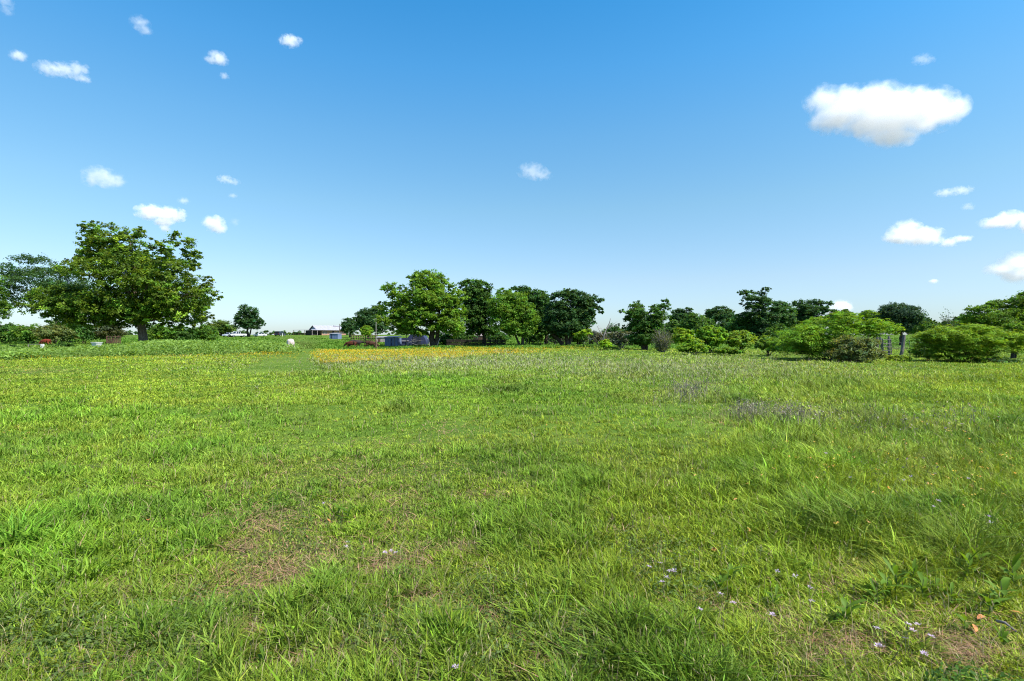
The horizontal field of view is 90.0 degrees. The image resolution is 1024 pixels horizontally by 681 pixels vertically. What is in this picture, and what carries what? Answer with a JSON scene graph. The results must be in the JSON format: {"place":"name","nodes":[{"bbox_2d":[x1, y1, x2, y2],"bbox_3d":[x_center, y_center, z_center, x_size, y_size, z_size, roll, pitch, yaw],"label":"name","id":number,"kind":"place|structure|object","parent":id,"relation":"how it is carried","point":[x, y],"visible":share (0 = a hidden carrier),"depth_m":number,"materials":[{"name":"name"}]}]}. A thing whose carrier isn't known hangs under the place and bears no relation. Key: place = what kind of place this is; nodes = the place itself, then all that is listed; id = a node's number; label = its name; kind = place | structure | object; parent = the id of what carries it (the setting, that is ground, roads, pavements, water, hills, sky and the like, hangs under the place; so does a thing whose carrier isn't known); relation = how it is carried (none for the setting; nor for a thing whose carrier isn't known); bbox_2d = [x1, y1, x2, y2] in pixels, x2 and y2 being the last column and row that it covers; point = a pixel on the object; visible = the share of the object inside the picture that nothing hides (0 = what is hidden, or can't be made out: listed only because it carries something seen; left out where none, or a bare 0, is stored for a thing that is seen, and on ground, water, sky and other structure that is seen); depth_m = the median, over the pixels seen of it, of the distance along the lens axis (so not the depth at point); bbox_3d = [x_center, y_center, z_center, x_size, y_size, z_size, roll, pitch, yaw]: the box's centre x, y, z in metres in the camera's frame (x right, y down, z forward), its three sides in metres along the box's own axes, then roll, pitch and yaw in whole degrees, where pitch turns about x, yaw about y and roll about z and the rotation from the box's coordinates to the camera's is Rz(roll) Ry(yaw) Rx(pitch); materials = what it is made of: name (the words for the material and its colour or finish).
{"place":"outdoors","nodes":[
{"label":"outdoors","id":0,"kind":"place"},
{"bbox_2d":[401,335,429,345],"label":"hoop shed","id":1,"kind":"structure","parent":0,"point":[419,340],"depth_m":96.40,"materials":[{"name":"grey metal"}]},
{"bbox_2d":[413,337,420,344],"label":"door","id":2,"kind":"structure","parent":1,"relation":"in","point":[417,340],"depth_m":96.33,"materials":[{"name":"paint"}]},
{"bbox_2d":[0,335,1023,680],"bbox_3d":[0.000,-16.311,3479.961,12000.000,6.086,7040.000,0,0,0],"label":"ground","id":3,"kind":"structure","parent":0,"point":[306,355],"depth_m":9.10,"materials":[{"name":"green plant"}]},
{"bbox_2d":[0,274,16,319],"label":"tree","id":4,"kind":"object","parent":3,"relation":"on","point":[5,305],"visible":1,"depth_m":74.85,"materials":[{"name":"green plant"}]},
{"bbox_2d":[0,321,19,342],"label":"hedgerow bush","id":5,"kind":"object","parent":3,"relation":"on","point":[5,327],"visible":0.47,"depth_m":107.08,"materials":[{"name":"green plant"}]},
{"bbox_2d":[2,323,41,343],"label":"hedgerow bush","id":6,"kind":"object","parent":3,"relation":"on","point":[23,333],"visible":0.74,"depth_m":104.08,"materials":[{"name":"green plant"}]},
{"bbox_2d":[0,252,95,342],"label":"tree","id":7,"kind":"object","parent":3,"relation":"on","point":[14,277],"visible":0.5,"depth_m":114.68,"materials":[{"name":"green plant"}]},
{"bbox_2d":[31,320,79,343],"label":"hedgerow bush","id":8,"kind":"object","parent":3,"relation":"on","point":[51,332],"visible":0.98,"depth_m":102.77,"materials":[{"name":"green plant"}]},
{"bbox_2d":[64,323,103,343],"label":"hedgerow bush","id":9,"kind":"object","parent":3,"relation":"on","point":[85,334],"visible":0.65,"depth_m":108.25,"materials":[{"name":"green plant"}]},
{"bbox_2d":[91,320,127,342],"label":"hedgerow bush","id":10,"kind":"object","parent":3,"relation":"on","point":[104,331],"visible":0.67,"depth_m":110.36,"materials":[{"name":"green plant"}]},
{"bbox_2d":[106,336,120,343],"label":"picket panel","id":11,"kind":"object","parent":3,"relation":"on","point":[115,339],"visible":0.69,"depth_m":99.97,"materials":[{"name":"wood"}]},
{"bbox_2d":[11,220,223,341],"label":"pecan tree","id":12,"kind":"object","parent":3,"relation":"on","point":[145,292],"visible":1,"depth_m":76.42,"materials":[{"name":"green plant"}]},
{"bbox_2d":[0,339,305,359],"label":"tall weeds","id":13,"kind":"object","parent":3,"relation":"on","point":[162,346],"visible":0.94,"depth_m":49.16,"materials":[{"name":"green plant"}]},
{"bbox_2d":[146,323,178,340],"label":"hedgerow bush","id":14,"kind":"object","parent":3,"relation":"on","point":[155,332],"visible":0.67,"depth_m":102.37,"materials":[{"name":"green plant"}]},
{"bbox_2d":[162,324,202,340],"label":"hedgerow bush","id":15,"kind":"object","parent":3,"relation":"on","point":[180,334],"visible":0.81,"depth_m":104.69,"materials":[{"name":"green plant"}]},
{"bbox_2d":[191,324,218,341],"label":"hedgerow bush","id":16,"kind":"object","parent":3,"relation":"on","point":[208,334],"visible":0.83,"depth_m":108.95,"materials":[{"name":"green plant"}]},
{"bbox_2d":[205,320,237,335],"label":"tree","id":17,"kind":"object","parent":3,"relation":"on","point":[223,326],"visible":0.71,"depth_m":222.08,"materials":[{"name":"green plant"}]},
{"bbox_2d":[228,332,246,336],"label":"pickup truck","id":18,"kind":"object","parent":3,"relation":"on","point":[234,334],"visible":1,"depth_m":198.98,"materials":[{"name":"white paint"}]},
{"bbox_2d":[233,304,266,336],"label":"tree","id":19,"kind":"object","parent":3,"relation":"on","point":[248,318],"visible":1,"depth_m":202.57,"materials":[{"name":"green plant"}]},
{"bbox_2d":[250,643,273,666],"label":"broadleaf weed","id":20,"kind":"object","parent":3,"relation":"on","point":[263,653],"visible":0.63,"depth_m":2.47,"materials":[{"name":"green plant"}]},
{"bbox_2d":[306,325,345,334],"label":"farm house","id":21,"kind":"structure","parent":3,"relation":"on","point":[319,330],"depth_m":253.58,"materials":[{"name":"white brick"}]},
{"bbox_2d":[329,333,341,338],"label":"garden shed","id":22,"kind":"structure","parent":3,"relation":"on","point":[335,336],"depth_m":163.97,"materials":[{"name":"blue metal"}]},
{"bbox_2d":[338,505,355,519],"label":"broadleaf weed","id":23,"kind":"object","parent":3,"relation":"on","point":[346,512],"visible":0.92,"depth_m":4.46,"materials":[{"name":"green plant"}]},
{"bbox_2d":[340,317,356,336],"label":"tree","id":24,"kind":"object","parent":3,"relation":"on","point":[348,325],"visible":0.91,"depth_m":187.80,"materials":[{"name":"green plant"}]},
{"bbox_2d":[351,334,377,340],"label":"corral fence","id":25,"kind":"object","parent":3,"relation":"on","point":[363,337],"visible":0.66,"depth_m":134.88,"materials":[{"name":"brown wood"}]},
{"bbox_2d":[359,325,373,340],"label":"tree","id":26,"kind":"object","parent":3,"relation":"on","point":[364,330],"visible":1,"depth_m":117.39,"materials":[{"name":"green plant"}]},
{"bbox_2d":[351,305,388,338],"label":"tree","id":27,"kind":"object","parent":3,"relation":"on","point":[363,317],"visible":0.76,"depth_m":157.17,"materials":[{"name":"green plant"}]},
{"bbox_2d":[384,336,401,345],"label":"tool shed","id":28,"kind":"structure","parent":3,"relation":"on","point":[389,340],"depth_m":93.84,"materials":[{"name":"metal"}]},
{"bbox_2d":[371,268,469,345],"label":"tree","id":29,"kind":"object","parent":3,"relation":"on","point":[408,317],"visible":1,"depth_m":85.75,"materials":[{"name":"green plant"}]},
{"bbox_2d":[439,333,454,344],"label":"undergrowth bush","id":30,"kind":"object","parent":3,"relation":"on","point":[443,337],"visible":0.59,"depth_m":101.13,"materials":[{"name":"green plant"}]},
{"bbox_2d":[455,332,476,342],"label":"undergrowth bush","id":31,"kind":"object","parent":3,"relation":"on","point":[463,336],"visible":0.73,"depth_m":110.39,"materials":[{"name":"green plant"}]},
{"bbox_2d":[446,339,505,345],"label":"cattle pen","id":32,"kind":"object","parent":3,"relation":"on","point":[480,342],"visible":0.83,"depth_m":94.77,"materials":[{"name":"grey metal"}]},
{"bbox_2d":[457,278,499,339],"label":"tree","id":33,"kind":"object","parent":3,"relation":"on","point":[479,295],"visible":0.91,"depth_m":96.08,"materials":[{"name":"green plant"}]},
{"bbox_2d":[486,332,509,342],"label":"undergrowth bush","id":34,"kind":"object","parent":3,"relation":"on","point":[501,336],"visible":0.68,"depth_m":114.66,"materials":[{"name":"green plant"}]},
{"bbox_2d":[93,323,914,334],"bbox_3d":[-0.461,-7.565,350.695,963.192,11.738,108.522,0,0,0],"label":"woods","id":35,"kind":"object","parent":3,"relation":"on","point":[242,332],"visible":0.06,"depth_m":334.29,"materials":[{"name":"green plant"}]},
{"bbox_2d":[0,369,1023,680],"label":"seed stalks","id":36,"kind":"object","parent":3,"relation":"on","point":[482,569],"visible":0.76,"depth_m":3.02,"materials":[{"name":"green plant"}]},
{"bbox_2d":[0,375,1023,680],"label":"ground weeds","id":37,"kind":"object","parent":3,"relation":"on","point":[52,641],"visible":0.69,"depth_m":2.88,"materials":[{"name":"green plant"}]},
{"bbox_2d":[2,346,1023,530],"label":"yellow wildflowers","id":38,"kind":"object","parent":3,"relation":"on","point":[443,350],"visible":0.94,"depth_m":43.70,"materials":[{"name":"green plant"}]},
{"bbox_2d":[3,351,1023,560],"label":"dried weeds","id":39,"kind":"object","parent":3,"relation":"on","point":[754,409],"visible":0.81,"depth_m":10.26,"materials":[{"name":"plant"}]},
{"bbox_2d":[485,287,541,345],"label":"tree","id":40,"kind":"object","parent":3,"relation":"on","point":[513,314],"visible":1,"depth_m":87.87,"materials":[{"name":"green plant"}]},
{"bbox_2d":[510,285,550,343],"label":"tree","id":41,"kind":"object","parent":3,"relation":"on","point":[539,299],"visible":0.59,"depth_m":99.83,"materials":[{"name":"green plant"}]},
{"bbox_2d":[524,333,539,342],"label":"undergrowth bush","id":42,"kind":"object","parent":3,"relation":"on","point":[530,338],"visible":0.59,"depth_m":110.64,"materials":[{"name":"green plant"}]},
{"bbox_2d":[536,333,546,343],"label":"sapling","id":43,"kind":"object","parent":3,"relation":"on","point":[539,336],"visible":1,"depth_m":98.50,"materials":[{"name":"green plant"}]},
{"bbox_2d":[527,338,584,344],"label":"pipe corral","id":44,"kind":"object","parent":3,"relation":"on","point":[538,341],"visible":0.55,"depth_m":102.90,"materials":[{"name":"brown metal"}]},
{"bbox_2d":[540,288,604,345],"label":"tree","id":45,"kind":"object","parent":3,"relation":"on","point":[563,318],"visible":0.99,"depth_m":91.04,"materials":[{"name":"green plant"}]},
{"bbox_2d":[571,336,587,344],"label":"undergrowth bush","id":46,"kind":"object","parent":3,"relation":"on","point":[577,339],"visible":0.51,"depth_m":102.93,"materials":[{"name":"green plant"}]},
{"bbox_2d":[573,329,592,345],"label":"shrub","id":47,"kind":"object","parent":3,"relation":"on","point":[581,333],"visible":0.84,"depth_m":85.28,"materials":[{"name":"green plant"}]},
{"bbox_2d":[585,330,611,345],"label":"scrub bush","id":48,"kind":"object","parent":3,"relation":"on","point":[597,338],"visible":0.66,"depth_m":81.36,"materials":[{"name":"green plant"}]},
{"bbox_2d":[598,339,611,349],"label":"shrub","id":49,"kind":"object","parent":3,"relation":"on","point":[606,343],"visible":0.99,"depth_m":65.56,"materials":[{"name":"green plant"}]},
{"bbox_2d":[601,323,624,340],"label":"brush","id":50,"kind":"object","parent":3,"relation":"on","point":[615,328],"visible":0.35,"depth_m":118.78,"materials":[{"name":"green plant"}]},
{"bbox_2d":[607,327,632,347],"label":"scrub bush","id":51,"kind":"object","parent":3,"relation":"on","point":[620,340],"visible":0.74,"depth_m":73.29,"materials":[{"name":"green plant"}]},
{"bbox_2d":[618,298,671,349],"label":"tree","id":52,"kind":"object","parent":3,"relation":"on","point":[642,324],"visible":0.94,"depth_m":66.66,"materials":[{"name":"green plant"}]},
{"bbox_2d":[650,328,673,351],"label":"shrub","id":53,"kind":"object","parent":3,"relation":"on","point":[661,343],"visible":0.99,"depth_m":55.66,"materials":[{"name":"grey plant"}]},
{"bbox_2d":[662,319,678,341],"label":"brush","id":54,"kind":"object","parent":3,"relation":"on","point":[670,325],"visible":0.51,"depth_m":114.91,"materials":[{"name":"green plant"}]},
{"bbox_2d":[668,307,693,323],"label":"tree","id":55,"kind":"object","parent":3,"relation":"on","point":[678,314],"visible":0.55,"depth_m":133.70,"materials":[{"name":"green plant"}]},
{"bbox_2d":[670,327,694,344],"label":"shrub","id":56,"kind":"object","parent":3,"relation":"on","point":[680,335],"visible":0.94,"depth_m":61.34,"materials":[{"name":"green plant"}]},
{"bbox_2d":[675,339,711,353],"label":"shrub","id":57,"kind":"object","parent":3,"relation":"on","point":[690,345],"visible":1,"depth_m":47.32,"materials":[{"name":"green plant"}]},
{"bbox_2d":[674,312,713,336],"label":"tree","id":58,"kind":"object","parent":3,"relation":"on","point":[694,322],"visible":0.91,"depth_m":103.43,"materials":[{"name":"green plant"}]},
{"bbox_2d":[695,324,728,352],"bbox_3d":[21.036,-0.115,53.941,3.346,3.158,4.118,0,0,0],"label":"shrub","id":59,"kind":"object","parent":3,"relation":"on","point":[711,336],"visible":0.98,"depth_m":53.14,"materials":[{"name":"green plant"}]},
{"bbox_2d":[703,306,734,323],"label":"tree","id":60,"kind":"object","parent":3,"relation":"on","point":[715,313],"visible":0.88,"depth_m":135.76,"materials":[{"name":"green plant"}]},
{"bbox_2d":[707,574,732,588],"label":"broadleaf weed","id":61,"kind":"object","parent":3,"relation":"on","point":[723,580],"visible":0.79,"depth_m":3.23,"materials":[{"name":"green plant"}]},
{"bbox_2d":[717,316,734,332],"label":"brush","id":62,"kind":"object","parent":3,"relation":"on","point":[723,324],"visible":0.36,"depth_m":125.10,"materials":[{"name":"green plant"}]},
{"bbox_2d":[712,347,745,355],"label":"shrub","id":63,"kind":"object","parent":3,"relation":"on","point":[729,350],"visible":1,"depth_m":45.40,"materials":[{"name":"green plant"}]},
{"bbox_2d":[721,563,744,583],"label":"broadleaf weed","id":64,"kind":"object","parent":3,"relation":"on","point":[730,571],"visible":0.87,"depth_m":3.33,"materials":[{"name":"green plant"}]},
{"bbox_2d":[722,330,758,349],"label":"shrub","id":65,"kind":"object","parent":3,"relation":"on","point":[742,339],"visible":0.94,"depth_m":53.21,"materials":[{"name":"green plant"}]},
{"bbox_2d":[725,311,756,331],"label":"tree","id":66,"kind":"object","parent":3,"relation":"on","point":[740,322],"visible":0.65,"depth_m":105.75,"materials":[{"name":"green plant"}]},
{"bbox_2d":[736,287,781,338],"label":"tree","id":67,"kind":"object","parent":3,"relation":"on","point":[761,315],"visible":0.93,"depth_m":102.54,"materials":[{"name":"green plant"}]},
{"bbox_2d":[754,335,781,355],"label":"shrub","id":68,"kind":"object","parent":3,"relation":"on","point":[761,344],"visible":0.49,"depth_m":43.64,"materials":[{"name":"green plant"}]},
{"bbox_2d":[764,584,783,604],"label":"broadleaf weed","id":69,"kind":"object","parent":3,"relation":"on","point":[775,596],"visible":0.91,"depth_m":3.04,"materials":[{"name":"green plant"}]},
{"bbox_2d":[760,323,793,337],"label":"brush","id":70,"kind":"object","parent":3,"relation":"on","point":[771,330],"visible":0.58,"depth_m":96.94,"materials":[{"name":"green plant"}]},
{"bbox_2d":[770,300,798,327],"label":"tree","id":71,"kind":"object","parent":3,"relation":"on","point":[787,318],"visible":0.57,"depth_m":116.03,"materials":[{"name":"green plant"}]},
{"bbox_2d":[788,298,834,331],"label":"tree","id":72,"kind":"object","parent":3,"relation":"on","point":[810,308],"visible":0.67,"depth_m":121.99,"materials":[{"name":"green plant"}]},
{"bbox_2d":[764,310,904,359],"bbox_3d":[23.161,-0.263,36.961,9.018,3.876,6.323,0,0,0],"label":"feathery bush","id":73,"kind":"object","parent":3,"relation":"on","point":[817,336],"visible":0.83,"depth_m":35.78,"materials":[{"name":"green plant"}]},
{"bbox_2d":[836,597,867,623],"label":"broadleaf weed","id":74,"kind":"object","parent":3,"relation":"on","point":[847,607],"visible":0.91,"depth_m":2.83,"materials":[{"name":"green plant"}]},
{"bbox_2d":[821,334,889,361],"bbox_3d":[22.375,0.555,33.573,3.890,1.967,3.267,0,0,0],"label":"olive bush","id":75,"kind":"object","parent":3,"relation":"on","point":[859,349],"visible":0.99,"depth_m":32.84,"materials":[{"name":"green plant"}]},
{"bbox_2d":[863,578,889,606],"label":"broadleaf weed","id":76,"kind":"object","parent":3,"relation":"on","point":[872,594],"visible":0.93,"depth_m":3.05,"materials":[{"name":"green plant"}]},
{"bbox_2d":[868,571,912,593],"bbox_3d":[2.262,1.519,3.101,0.145,0.191,0.245,-1,8,-18],"label":"broadleaf weed","id":77,"kind":"object","parent":3,"relation":"on","point":[883,580],"visible":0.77,"depth_m":3.12,"materials":[{"name":"green plant"}]},
{"bbox_2d":[880,556,908,589],"bbox_3d":[2.389,1.498,3.206,0.181,0.231,0.138,-5,-6,38],"label":"broadleaf weed","id":78,"kind":"object","parent":3,"relation":"on","point":[894,569],"visible":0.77,"depth_m":3.20,"materials":[{"name":"green plant"}]},
{"bbox_2d":[884,355,911,361],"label":"bush","id":79,"kind":"object","parent":3,"relation":"on","point":[901,358],"visible":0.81,"depth_m":34.59,"materials":[{"name":"green plant"}]},
{"bbox_2d":[871,301,928,344],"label":"tree","id":80,"kind":"object","parent":3,"relation":"on","point":[908,317],"visible":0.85,"depth_m":89.70,"materials":[{"name":"green plant"}]},
{"bbox_2d":[899,335,905,354],"bbox_3d":[35.050,0.601,45.994,0.606,2.203,0.322,0,0,0],"label":"gate post","id":81,"kind":"object","parent":3,"relation":"on","point":[902,344],"visible":0.79,"depth_m":45.91,"materials":[{"name":"grey wood"}]},
{"bbox_2d":[902,558,918,582],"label":"broadleaf weed","id":82,"kind":"object","parent":3,"relation":"on","point":[914,567],"visible":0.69,"depth_m":3.30,"materials":[{"name":"green plant"}]},
{"bbox_2d":[909,320,926,342],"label":"brush","id":83,"kind":"object","parent":3,"relation":"on","point":[914,331],"visible":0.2,"depth_m":103.10,"materials":[{"name":"green plant"}]},
{"bbox_2d":[908,571,943,597],"bbox_3d":[2.498,1.526,3.114,0.121,0.167,0.196,0,0,3],"label":"broadleaf weed","id":84,"kind":"object","parent":3,"relation":"on","point":[923,582],"visible":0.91,"depth_m":3.12,"materials":[{"name":"green plant"}]},
{"bbox_2d":[915,319,951,338],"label":"shrub","id":85,"kind":"object","parent":3,"relation":"on","point":[927,325],"visible":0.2,"depth_m":65.76,"materials":[{"name":"green plant"}]},
{"bbox_2d":[921,572,954,590],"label":"broadleaf weed","id":86,"kind":"object","parent":3,"relation":"on","point":[937,580],"visible":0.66,"depth_m":3.17,"materials":[{"name":"green plant"}]},
{"bbox_2d":[935,309,963,352],"bbox_3d":[37.949,-0.739,43.848,2.628,4.428,2.564,0,0,0],"label":"shrub","id":87,"kind":"object","parent":3,"relation":"on","point":[944,323],"visible":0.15,"depth_m":43.94,"materials":[{"name":"green plant"}]},
{"bbox_2d":[937,581,967,603],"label":"broadleaf weed","id":88,"kind":"object","parent":3,"relation":"on","point":[951,591],"visible":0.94,"depth_m":3.06,"materials":[{"name":"green plant"}]},
{"bbox_2d":[907,323,1023,361],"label":"feathery bush","id":89,"kind":"object","parent":3,"relation":"on","point":[941,348],"visible":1,"depth_m":33.49,"materials":[{"name":"green plant"}]},
{"bbox_2d":[950,549,981,575],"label":"broadleaf weed","id":90,"kind":"object","parent":3,"relation":"on","point":[968,556],"visible":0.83,"depth_m":3.38,"materials":[{"name":"green plant"}]},
{"bbox_2d":[952,612,981,634],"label":"broadleaf weed","id":91,"kind":"object","parent":3,"relation":"on","point":[962,617],"visible":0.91,"depth_m":2.76,"materials":[{"name":"green plant"}]},
{"bbox_2d":[962,547,995,568],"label":"broadleaf weed","id":92,"kind":"object","parent":3,"relation":"on","point":[983,554],"visible":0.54,"depth_m":3.45,"materials":[{"name":"green plant"}]},
{"bbox_2d":[957,290,1023,358],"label":"thorn tree","id":93,"kind":"object","parent":3,"relation":"on","point":[1011,317],"visible":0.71,"depth_m":39.24,"materials":[{"name":"green plant"}]},
{"bbox_2d":[973,593,1009,618],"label":"broadleaf weed","id":94,"kind":"object","parent":3,"relation":"on","point":[988,601],"visible":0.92,"depth_m":2.94,"materials":[{"name":"green plant"}]},
{"bbox_2d":[981,572,1016,604],"bbox_3d":[2.891,1.501,3.035,0.191,0.220,0.153,0,0,12],"label":"broadleaf weed","id":95,"kind":"object","parent":3,"relation":"on","point":[1004,583],"visible":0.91,"depth_m":3.05,"materials":[{"name":"green plant"}]},
{"bbox_2d":[985,621,1012,647],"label":"broadleaf weed","id":96,"kind":"object","parent":3,"relation":"on","point":[1002,634],"visible":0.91,"depth_m":2.64,"materials":[{"name":"green plant"}]},
{"bbox_2d":[974,356,1023,363],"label":"bush","id":97,"kind":"object","parent":3,"relation":"on","point":[1002,360],"visible":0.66,"depth_m":32.41,"materials":[{"name":"green plant"}]},
{"bbox_2d":[993,552,1023,582],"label":"broadleaf weed","id":98,"kind":"object","parent":3,"relation":"on","point":[1016,562],"visible":0.91,"depth_m":3.29,"materials":[{"name":"green plant"}]},
{"bbox_2d":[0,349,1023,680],"bbox_3d":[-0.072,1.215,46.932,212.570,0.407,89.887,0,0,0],"label":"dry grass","id":99,"kind":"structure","parent":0,"point":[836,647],"depth_m":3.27,"materials":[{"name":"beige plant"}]},
{"bbox_2d":[0,0,1023,334],"label":"sky","id":100,"kind":"structure","parent":0,"point":[316,155],"materials":[{"name":"blue"}]},
{"bbox_3d":[33.252,0.681,46.005,0.478,2.010,0.232,0,0,0],"label":"gate post","id":101,"kind":"object","parent":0,"visible":0},
{"bbox_2d":[882,338,891,354],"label":"wooden gate","id":102,"kind":"structure","parent":101,"relation":"attached to","point":[890,343],"depth_m":45.70,"materials":[{"name":"grey wood"}]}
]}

